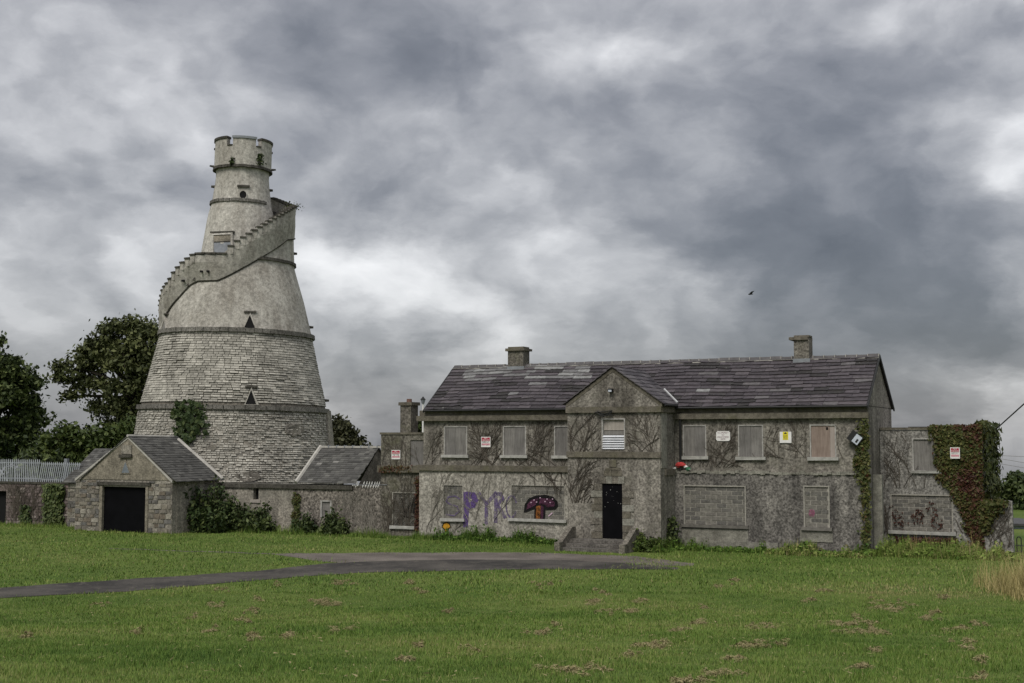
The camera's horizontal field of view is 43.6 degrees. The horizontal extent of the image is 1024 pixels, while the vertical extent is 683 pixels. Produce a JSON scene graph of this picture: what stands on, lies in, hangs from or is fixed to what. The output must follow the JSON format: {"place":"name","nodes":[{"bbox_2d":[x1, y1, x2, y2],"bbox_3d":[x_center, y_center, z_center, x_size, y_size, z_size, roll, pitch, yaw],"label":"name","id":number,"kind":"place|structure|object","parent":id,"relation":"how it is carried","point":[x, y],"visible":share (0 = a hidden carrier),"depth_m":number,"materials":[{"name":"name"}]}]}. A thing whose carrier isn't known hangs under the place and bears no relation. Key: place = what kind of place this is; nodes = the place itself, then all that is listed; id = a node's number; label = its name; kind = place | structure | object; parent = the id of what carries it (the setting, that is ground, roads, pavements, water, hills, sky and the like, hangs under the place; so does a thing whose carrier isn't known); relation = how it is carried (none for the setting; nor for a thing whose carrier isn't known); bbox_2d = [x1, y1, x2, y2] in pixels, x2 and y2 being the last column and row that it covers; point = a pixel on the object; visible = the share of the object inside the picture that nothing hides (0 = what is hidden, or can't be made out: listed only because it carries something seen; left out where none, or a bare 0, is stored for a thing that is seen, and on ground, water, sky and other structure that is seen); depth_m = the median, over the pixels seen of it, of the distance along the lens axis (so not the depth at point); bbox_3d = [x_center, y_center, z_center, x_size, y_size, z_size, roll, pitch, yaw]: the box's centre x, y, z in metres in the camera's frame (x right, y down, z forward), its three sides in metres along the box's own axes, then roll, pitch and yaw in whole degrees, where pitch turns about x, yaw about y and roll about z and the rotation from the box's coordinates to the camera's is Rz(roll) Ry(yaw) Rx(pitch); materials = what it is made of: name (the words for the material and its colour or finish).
{"place":"outdoors","nodes":[
{"label":"outdoors","id":0,"kind":"place"},
{"bbox_2d":[0,559,677,597],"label":"road","id":1,"kind":"structure","parent":0,"point":[124,585],"depth_m":44.38,"materials":[{"name":"grey asphalt"}]},
{"bbox_2d":[420,397,425,431],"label":"street lamp","id":2,"kind":"object","parent":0,"point":[422,399],"visible":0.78,"depth_m":75.84,"materials":[{"name":"grey metal"}]},
{"bbox_2d":[0,510,1023,682],"bbox_3d":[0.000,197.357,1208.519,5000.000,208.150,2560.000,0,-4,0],"label":"ground","id":3,"kind":"structure","parent":0,"point":[1018,514],"depth_m":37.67,"materials":[{"name":"green plant"}]},
{"bbox_2d":[0,330,57,475],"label":"broadleaf tree","id":4,"kind":"object","parent":3,"relation":"on","point":[20,400],"visible":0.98,"depth_m":95.31,"materials":[{"name":"green plant"}]},
{"bbox_2d":[0,481,67,525],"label":"boundary wall","id":5,"kind":"structure","parent":3,"relation":"on","point":[5,503],"depth_m":69.02,"materials":[{"name":"stone"}]},
{"bbox_2d":[0,491,5,522],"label":"doorway","id":6,"kind":"structure","parent":5,"relation":"in","point":[2,493],"depth_m":70.03,"materials":[{"name":"black"}]},
{"bbox_2d":[5,484,42,520],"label":"bare creeper","id":7,"kind":"object","parent":5,"relation":"attached to","point":[19,503],"visible":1,"depth_m":69.02,"materials":[{"name":"brown plant"}]},
{"bbox_2d":[18,504,31,523],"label":"wall ivy","id":8,"kind":"object","parent":5,"relation":"attached to","point":[24,516],"depth_m":68.65,"materials":[{"name":"green plant"}]},
{"bbox_2d":[0,459,81,484],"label":"palisade fence","id":9,"kind":"object","parent":5,"relation":"on","point":[66,464],"visible":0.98,"depth_m":69.00,"materials":[{"name":"metal"}]},
{"bbox_2d":[41,483,65,525],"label":"wall ivy","id":10,"kind":"object","parent":5,"relation":"attached to","point":[52,496],"depth_m":67.77,"materials":[{"name":"green plant"}]},
{"bbox_2d":[1,445,70,484],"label":"bush","id":11,"kind":"object","parent":3,"relation":"on","point":[48,457],"visible":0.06,"depth_m":72.87,"materials":[{"name":"green plant"}]},
{"bbox_2d":[20,411,137,472],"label":"hedge tree","id":12,"kind":"object","parent":3,"relation":"on","point":[71,442],"visible":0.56,"depth_m":85.22,"materials":[{"name":"green plant"}]},
{"bbox_2d":[62,449,110,526],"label":"side shed","id":13,"kind":"structure","parent":3,"relation":"on","point":[91,458],"depth_m":67.14,"materials":[{"name":"stone"}]},
{"bbox_2d":[44,308,158,427],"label":"broadleaf tree","id":14,"kind":"object","parent":3,"relation":"on","point":[127,359],"visible":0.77,"depth_m":91.32,"materials":[{"name":"green plant"}]},
{"bbox_2d":[75,434,223,533],"bbox_3d":[-18.387,7.128,64.873,6.592,4.817,3.703,-2,-5,26],"label":"gatehouse","id":15,"kind":"object","parent":3,"relation":"on","point":[132,483],"visible":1,"depth_m":63.45,"materials":[{"name":"grey stone"}]},
{"bbox_2d":[104,487,145,531],"bbox_3d":[-19.060,8.315,63.430,2.907,2.191,0.130,-2,-5,26],"label":"door","id":16,"kind":"structure","parent":15,"relation":"in","point":[124,507],"depth_m":63.42,"materials":[{"name":"black metal"}]},
{"bbox_2d":[120,459,130,473],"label":"triangular window","id":17,"kind":"structure","parent":15,"relation":"in","point":[125,469],"depth_m":63.33,"materials":[{"name":"grey glass"}]},
{"bbox_2d":[121,445,131,453],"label":"blocked window","id":18,"kind":"structure","parent":15,"relation":"in","point":[125,449],"depth_m":63.38,"materials":[{"name":"beige stone"}]},
{"bbox_2d":[109,548,273,553],"bbox_3d":[-13.181,8.594,52.480,8.024,0.001,0.522,-1,-5,18],"label":"kerb strip","id":19,"kind":"object","parent":3,"relation":"on","point":[201,551],"visible":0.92,"depth_m":52.30,"materials":[{"name":"grey concrete"}]},
{"bbox_2d":[183,483,232,532],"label":"bush","id":20,"kind":"object","parent":3,"relation":"on","point":[202,519],"visible":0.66,"depth_m":62.72,"materials":[{"name":"green plant"}]},
{"bbox_2d":[203,475,237,530],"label":"bush","id":21,"kind":"object","parent":3,"relation":"on","point":[220,504],"visible":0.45,"depth_m":63.74,"materials":[{"name":"green plant"}]},
{"bbox_2d":[134,135,333,483],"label":"barn tower","id":22,"kind":"structure","parent":3,"relation":"on","point":[235,350],"depth_m":69.79,"materials":[{"name":"stone"}]},
{"bbox_2d":[159,313,168,328],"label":"triangular window","id":23,"kind":"structure","parent":22,"relation":"in","point":[164,323],"depth_m":71.12,"materials":[{"name":"white stone"}]},
{"bbox_2d":[170,399,210,446],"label":"tower ivy","id":24,"kind":"object","parent":22,"relation":"attached to","point":[190,423],"visible":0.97,"depth_m":67.35,"materials":[{"name":"green plant"}]},
{"bbox_2d":[210,231,234,251],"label":"doorway","id":25,"kind":"structure","parent":22,"relation":"in","point":[226,237],"depth_m":71.57,"materials":[{"name":"stone"}]},
{"bbox_2d":[228,157,235,165],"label":"wall plant","id":26,"kind":"object","parent":22,"relation":"attached to","point":[231,161],"depth_m":72.24,"materials":[{"name":"green plant"}]},
{"bbox_2d":[237,185,249,197],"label":"round window","id":27,"kind":"structure","parent":22,"relation":"in","point":[242,194],"depth_m":72.22,"materials":[{"name":"black glass"}]},
{"bbox_2d":[244,311,256,327],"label":"triangular window","id":28,"kind":"structure","parent":22,"relation":"in","point":[250,323],"depth_m":69.34,"materials":[{"name":"black glass"}]},
{"bbox_2d":[244,386,258,404],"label":"triangular window","id":29,"kind":"structure","parent":22,"relation":"in","point":[251,399],"depth_m":68.10,"materials":[{"name":"black glass"}]},
{"bbox_2d":[256,153,265,165],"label":"wall plant","id":30,"kind":"object","parent":22,"relation":"attached to","point":[260,156],"depth_m":72.74,"materials":[{"name":"green plant"}]},
{"bbox_2d":[279,201,302,210],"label":"wall plant","id":31,"kind":"object","parent":22,"relation":"on","point":[297,205],"depth_m":74.12,"materials":[{"name":"green plant"}]},
{"bbox_2d":[228,499,280,532],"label":"bush","id":32,"kind":"object","parent":3,"relation":"on","point":[261,518],"visible":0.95,"depth_m":62.92,"materials":[{"name":"green plant"}]},
{"bbox_2d":[217,482,380,533],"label":"barn wall","id":33,"kind":"structure","parent":3,"relation":"on","point":[315,499],"depth_m":62.84,"materials":[{"name":"grey stone"}]},
{"bbox_2d":[256,488,258,498],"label":"slit window","id":34,"kind":"structure","parent":33,"relation":"in","point":[257,489],"depth_m":64.42,"materials":[{"name":"black"}]},
{"bbox_2d":[290,492,300,527],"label":"wall ivy","id":35,"kind":"object","parent":33,"relation":"attached to","point":[296,500],"depth_m":62.94,"materials":[{"name":"green plant"}]},
{"bbox_2d":[320,500,331,516],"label":"window","id":36,"kind":"structure","parent":33,"relation":"in","point":[324,504],"depth_m":62.38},
{"bbox_2d":[294,445,380,485],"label":"shed","id":37,"kind":"structure","parent":33,"relation":"on","point":[345,464],"depth_m":63.27,"materials":[{"name":"stone"}]},
{"bbox_2d":[330,490,378,532],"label":"bare creeper","id":38,"kind":"object","parent":33,"relation":"attached to","point":[356,510],"visible":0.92,"depth_m":61.51,"materials":[{"name":"brown plant"}]},
{"bbox_2d":[352,481,379,487],"bbox_3d":[-6.823,6.851,61.278,1.940,0.308,0.072,-2,-5,26],"label":"spike rail","id":39,"kind":"object","parent":33,"relation":"on","point":[368,485],"visible":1,"depth_m":61.27,"materials":[{"name":"metal"}]},
{"bbox_2d":[290,512,316,533],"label":"bush","id":40,"kind":"object","parent":3,"relation":"on","point":[304,524],"visible":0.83,"depth_m":61.90,"materials":[{"name":"green plant"}]},
{"bbox_2d":[317,504,351,535],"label":"bush","id":41,"kind":"object","parent":3,"relation":"on","point":[332,525],"visible":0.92,"depth_m":61.12,"materials":[{"name":"green plant"}]},
{"bbox_2d":[332,413,372,445],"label":"dark tree","id":42,"kind":"object","parent":3,"relation":"on","point":[345,432],"visible":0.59,"depth_m":94.21,"materials":[{"name":"green plant"}]},
{"bbox_2d":[377,399,423,536],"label":"annexe","id":43,"kind":"structure","parent":3,"relation":"on","point":[410,433],"depth_m":60.68,"materials":[{"name":"concrete"}]},
{"bbox_2d":[379,465,411,473],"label":"wall ivy","id":44,"kind":"object","parent":43,"relation":"attached to","point":[391,469],"depth_m":60.62,"materials":[{"name":"brown plant"}]},
{"bbox_2d":[391,450,399,458],"bbox_3d":[-5.512,5.370,60.764,0.480,0.436,0.018,-2,-5,26],"label":"warning sign","id":45,"kind":"object","parent":43,"relation":"attached to","point":[396,453],"visible":1,"depth_m":60.76,"materials":[{"name":"white paint"}]},
{"bbox_2d":[381,436,419,532],"bbox_3d":[-5.145,6.732,60.492,2.435,4.559,0.049,-2,-5,26],"label":"bare creeper","id":46,"kind":"object","parent":43,"relation":"attached to","point":[391,511],"visible":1,"depth_m":60.53,"materials":[{"name":"brown plant"}]},
{"bbox_2d":[389,492,417,529],"bbox_3d":[-5.002,7.975,60.387,1.693,1.725,0.280,-2,-5,25],"label":"window","id":47,"kind":"structure","parent":43,"relation":"in","point":[396,526],"depth_m":60.45,"materials":[{"name":"concrete"}]},
{"bbox_2d":[413,476,418,530],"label":"wall ivy","id":48,"kind":"object","parent":43,"relation":"attached to","point":[416,516],"depth_m":59.97,"materials":[{"name":"red plant"}]},
{"bbox_2d":[418,421,421,431],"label":"tree","id":49,"kind":"object","parent":3,"relation":"on","point":[419,426],"visible":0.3,"depth_m":87.30,"materials":[{"name":"green plant"}]},
{"bbox_2d":[275,552,693,565],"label":"forecourt","id":50,"kind":"structure","parent":3,"relation":"on","point":[355,557],"depth_m":49.67,"materials":[{"name":"grey asphalt"}]},
{"bbox_2d":[2,577,1017,682],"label":"grass clippings","id":51,"kind":"object","parent":3,"relation":"on","point":[976,677],"depth_m":25.35,"materials":[{"name":"plant"}]},
{"bbox_2d":[0,589,1023,637],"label":"lawn grass","id":52,"kind":"structure","parent":3,"relation":"on","point":[20,627],"depth_m":30.82,"materials":[{"name":"green plant"}]},
{"bbox_2d":[0,522,1023,593],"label":"lawn grass","id":53,"kind":"structure","parent":3,"relation":"on","point":[527,577],"depth_m":45.27,"materials":[{"name":"green plant"}]},
{"bbox_2d":[0,520,1023,561],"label":"wall weeds","id":54,"kind":"object","parent":3,"relation":"on","point":[945,550],"depth_m":51.83,"materials":[{"name":"green plant"}]},
{"bbox_2d":[554,526,638,553],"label":"entrance steps","id":55,"kind":"structure","parent":3,"relation":"on","point":[568,540],"depth_m":52.59,"materials":[{"name":"concrete"}]},
{"bbox_2d":[626,528,666,552],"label":"bush","id":56,"kind":"object","parent":3,"relation":"on","point":[652,542],"visible":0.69,"depth_m":52.15,"materials":[{"name":"green plant"}]},
{"bbox_2d":[416,335,894,551],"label":"house","id":57,"kind":"structure","parent":3,"relation":"on","point":[770,501],"depth_m":53.89,"materials":[{"name":"grey concrete"}]},
{"bbox_2d":[440,484,464,521],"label":"window","id":58,"kind":"structure","parent":57,"relation":"in","point":[448,509],"depth_m":58.86,"materials":[{"name":"concrete"}]},
{"bbox_2d":[441,426,468,457],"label":"window","id":59,"kind":"structure","parent":57,"relation":"in","point":[455,437],"depth_m":59.06,"materials":[{"name":"grey wood"}]},
{"bbox_2d":[426,471,522,531],"bbox_3d":[-1.735,7.328,58.331,5.010,2.838,0.055,-2,-5,26],"label":"bare creeper","id":60,"kind":"object","parent":57,"relation":"attached to","point":[437,498],"visible":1,"depth_m":58.47,"materials":[{"name":"brown plant"}]},
{"bbox_2d":[481,437,490,446],"bbox_3d":[-1.193,4.580,58.347,0.475,0.465,0.018,-2,-5,26],"label":"warning sign","id":61,"kind":"object","parent":57,"relation":"attached to","point":[487,443],"visible":1,"depth_m":58.34,"materials":[{"name":"white paint"}]},
{"bbox_2d":[425,421,567,465],"bbox_3d":[-0.722,4.611,58.126,7.441,2.011,0.046,-2,-5,26],"label":"bare creeper","id":62,"kind":"object","parent":57,"relation":"on","point":[483,449],"visible":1,"depth_m":58.19,"materials":[{"name":"brown plant"}]},
{"bbox_2d":[500,426,527,457],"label":"window","id":63,"kind":"structure","parent":57,"relation":"in","point":[514,437],"depth_m":57.75,"materials":[{"name":"grey wood"}]},
{"bbox_2d":[508,484,566,522],"bbox_3d":[1.155,7.203,56.992,2.867,1.648,0.302,-2,-5,25],"label":"window","id":64,"kind":"structure","parent":57,"relation":"in","point":[525,492],"depth_m":57.08,"materials":[{"name":"concrete"}]},
{"bbox_2d":[526,472,567,500],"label":"bare creeper","id":65,"kind":"object","parent":57,"relation":"attached to","point":[549,475],"visible":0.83,"depth_m":56.68,"materials":[{"name":"brown plant"}]},
{"bbox_2d":[551,426,567,458],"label":"window","id":66,"kind":"structure","parent":57,"relation":"in","point":[560,432],"depth_m":56.77,"materials":[{"name":"grey wood"}]},
{"bbox_2d":[568,459,591,502],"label":"bare creeper","id":67,"kind":"object","parent":57,"relation":"attached to","point":[580,489],"visible":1,"depth_m":54.12,"materials":[{"name":"brown plant"}]},
{"bbox_2d":[601,418,624,448],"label":"window","id":68,"kind":"structure","parent":57,"relation":"in","point":[612,429],"depth_m":53.74,"materials":[{"name":"white wood"}]},
{"bbox_2d":[603,484,622,538],"bbox_3d":[4.235,7.103,53.552,0.881,2.277,0.134,-2,-5,26],"label":"door","id":69,"kind":"structure","parent":57,"relation":"in","point":[612,493],"depth_m":53.50,"materials":[{"name":"black metal"}]},
{"bbox_2d":[568,412,658,490],"bbox_3d":[4.233,4.633,53.614,4.097,3.320,0.046,-2,-5,26],"label":"bare creeper","id":70,"kind":"object","parent":57,"relation":"attached to","point":[587,438],"visible":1,"depth_m":54.06,"materials":[{"name":"brown plant"}]},
{"bbox_2d":[675,462,685,467],"bbox_3d":[7.142,5.204,54.134,0.479,0.283,0.191,-3,-5,33],"label":"plastic bag","id":71,"kind":"object","parent":57,"relation":"on","point":[679,464],"visible":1,"depth_m":54.09,"materials":[{"name":"red plastic"}]},
{"bbox_2d":[682,425,708,458],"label":"window","id":72,"kind":"structure","parent":57,"relation":"in","point":[694,436],"depth_m":54.09,"materials":[{"name":"grey wood"}]},
{"bbox_2d":[681,485,748,528],"bbox_3d":[8.468,6.905,53.478,2.894,1.780,0.302,-2,-5,26],"label":"window","id":73,"kind":"structure","parent":57,"relation":"in","point":[714,506],"depth_m":53.47,"materials":[{"name":"concrete"}]},
{"bbox_2d":[716,431,729,440],"bbox_3d":[8.832,3.955,53.549,0.601,0.414,0.018,-2,-5,26],"label":"notice sign","id":74,"kind":"object","parent":57,"relation":"attached to","point":[722,435],"visible":1,"depth_m":53.54,"materials":[{"name":"white paint"}]},
{"bbox_2d":[735,425,765,459],"bbox_3d":[9.887,4.182,53.038,1.280,1.460,0.233,-2,-5,25],"label":"window","id":75,"kind":"structure","parent":57,"relation":"in","point":[750,437],"depth_m":53.06,"materials":[{"name":"grey wood"}]},
{"bbox_2d":[683,419,858,467],"bbox_3d":[10.559,4.200,52.705,7.713,2.008,0.042,-2,-5,26],"label":"bare creeper","id":76,"kind":"object","parent":57,"relation":"attached to","point":[723,458],"visible":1,"depth_m":53.24,"materials":[{"name":"brown plant"}]},
{"bbox_2d":[780,432,791,442],"bbox_3d":[11.199,3.922,52.390,0.481,0.458,0.048,-2,-5,26],"label":"hazard sign","id":77,"kind":"object","parent":57,"relation":"attached to","point":[785,437],"visible":1,"depth_m":52.36,"materials":[{"name":"white paint"}]},
{"bbox_2d":[801,486,832,530],"bbox_3d":[12.297,6.722,51.647,1.255,1.799,0.300,-2,-5,25],"label":"window","id":78,"kind":"structure","parent":57,"relation":"in","point":[816,498],"depth_m":51.64,"materials":[{"name":"concrete"}]},
{"bbox_2d":[807,424,838,460],"bbox_3d":[12.565,4.083,51.743,1.261,1.460,0.245,-2,-5,26],"label":"window","id":79,"kind":"structure","parent":57,"relation":"in","point":[822,436],"depth_m":51.77,"materials":[{"name":"brown wood"}]},
{"bbox_2d":[847,430,863,445],"bbox_3d":[13.718,3.848,51.048,0.678,0.666,0.339,-3,-5,31],"label":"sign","id":80,"kind":"object","parent":57,"relation":"attached to","point":[854,437],"visible":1,"depth_m":50.92,"materials":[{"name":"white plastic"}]},
{"bbox_2d":[852,418,872,550],"bbox_3d":[13.893,5.688,50.783,0.781,5.348,0.355,-3,-5,32],"label":"corner ivy","id":81,"kind":"object","parent":57,"relation":"attached to","point":[864,444],"visible":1,"depth_m":50.77,"materials":[{"name":"green plant"}]},
{"bbox_2d":[666,509,680,546],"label":"bush","id":82,"kind":"object","parent":3,"relation":"on","point":[671,531],"visible":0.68,"depth_m":53.17,"materials":[{"name":"green plant"}]},
{"bbox_2d":[893,536,958,546],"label":"weeds","id":83,"kind":"object","parent":3,"relation":"on","point":[937,539],"depth_m":52.09,"materials":[{"name":"red plant"}]},
{"bbox_2d":[873,427,995,548],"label":"creeper annexe","id":84,"kind":"structure","parent":3,"relation":"on","point":[909,499],"depth_m":52.71,"materials":[{"name":"concrete"}]},
{"bbox_2d":[889,506,908,529],"bbox_3d":[16.003,7.346,52.898,0.794,1.118,0.131,-2,-5,26],"label":"creeper spray","id":85,"kind":"object","parent":84,"relation":"attached to","point":[899,518],"visible":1,"depth_m":52.92,"materials":[{"name":"brown plant"}]},
{"bbox_2d":[884,430,927,535],"bbox_3d":[16.239,5.848,52.897,1.831,4.366,0.048,-2,-5,26],"label":"bare creeper","id":86,"kind":"object","parent":84,"relation":"attached to","point":[886,513],"visible":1,"depth_m":53.09,"materials":[{"name":"brown plant"}]},
{"bbox_2d":[911,509,924,524],"bbox_3d":[16.662,7.204,52.581,0.584,0.660,0.175,-2,-5,22],"label":"creeper spray","id":87,"kind":"object","parent":84,"relation":"attached to","point":[918,510],"visible":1,"depth_m":52.57,"materials":[{"name":"brown plant"}]},
{"bbox_2d":[888,494,955,535],"bbox_3d":[16.820,7.104,52.551,2.682,1.644,0.334,-2,-5,26],"label":"window","id":88,"kind":"structure","parent":84,"relation":"in","point":[907,504],"depth_m":52.56,"materials":[{"name":"concrete"}]},
{"bbox_2d":[911,438,940,472],"bbox_3d":[17.022,4.700,52.622,1.207,1.451,0.218,-2,-5,25],"label":"window","id":89,"kind":"structure","parent":84,"relation":"in","point":[922,456],"depth_m":52.71,"materials":[{"name":"grey wood"}]},
{"bbox_2d":[926,501,942,529],"bbox_3d":[17.256,7.119,52.314,0.701,1.166,0.194,-1,-4,14],"label":"creeper spray","id":90,"kind":"object","parent":84,"relation":"attached to","point":[932,520],"visible":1,"depth_m":52.31,"materials":[{"name":"brown plant"}]},
{"bbox_2d":[950,447,959,458],"bbox_3d":[17.926,4.512,51.794,0.371,0.450,0.018,-2,-5,26],"label":"warning sign","id":91,"kind":"object","parent":84,"relation":"attached to","point":[954,452],"visible":1,"depth_m":51.79,"materials":[{"name":"white paint"}]},
{"bbox_2d":[927,419,1004,551],"bbox_3d":[20.141,6.032,53.966,2.333,5.583,6.719,-4,-6,44],"label":"wall creeper","id":92,"kind":"object","parent":84,"relation":"attached to","point":[960,477],"depth_m":51.90,"materials":[{"name":"green plant"}]},
{"bbox_2d":[996,403,1023,429],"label":"overhead cable","id":93,"kind":"object","parent":84,"relation":"attached to","point":[1009,416],"depth_m":52.55,"materials":[{"name":"grey metal"}]},
{"bbox_2d":[893,533,982,550],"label":"dry grass","id":94,"kind":"structure","parent":3,"relation":"on","point":[911,549],"depth_m":50.88,"materials":[{"name":"plant"}]},
{"bbox_2d":[954,543,1023,601],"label":"dry grass","id":95,"kind":"structure","parent":3,"relation":"on","point":[1014,585],"depth_m":38.43,"materials":[{"name":"beige plant"}]},
{"bbox_2d":[984,500,1014,552],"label":"garden wall","id":96,"kind":"structure","parent":3,"relation":"on","point":[1004,538],"depth_m":51.09,"materials":[{"name":"grey stone"}]},
{"bbox_2d":[979,498,1008,535],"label":"wall creeper","id":97,"kind":"object","parent":96,"relation":"on","point":[991,509],"depth_m":51.18,"materials":[{"name":"green plant"}]},
{"bbox_2d":[986,507,1012,546],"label":"bare creeper","id":98,"kind":"object","parent":96,"relation":"attached to","point":[1004,516],"visible":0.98,"depth_m":51.11,"materials":[{"name":"brown plant"}]},
{"bbox_2d":[996,470,1023,509],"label":"roadside tree","id":99,"kind":"object","parent":3,"relation":"on","point":[1013,488],"visible":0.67,"depth_m":83.83,"materials":[{"name":"green plant"}]},
{"bbox_2d":[1016,536,1022,552],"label":"iron gate","id":100,"kind":"structure","parent":3,"relation":"on","point":[1021,545],"depth_m":50.85,"materials":[{"name":"black metal"}]},
{"bbox_2d":[0,0,1023,484],"label":"sky","id":101,"kind":"structure","parent":0,"point":[564,181],"materials":[{"name":"grey"}]},
{"bbox_2d":[1013,518,1023,528],"bbox_3d":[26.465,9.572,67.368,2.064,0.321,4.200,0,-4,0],"label":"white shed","id":102,"kind":"structure","parent":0,"point":[1018,523],"depth_m":65.47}
]}

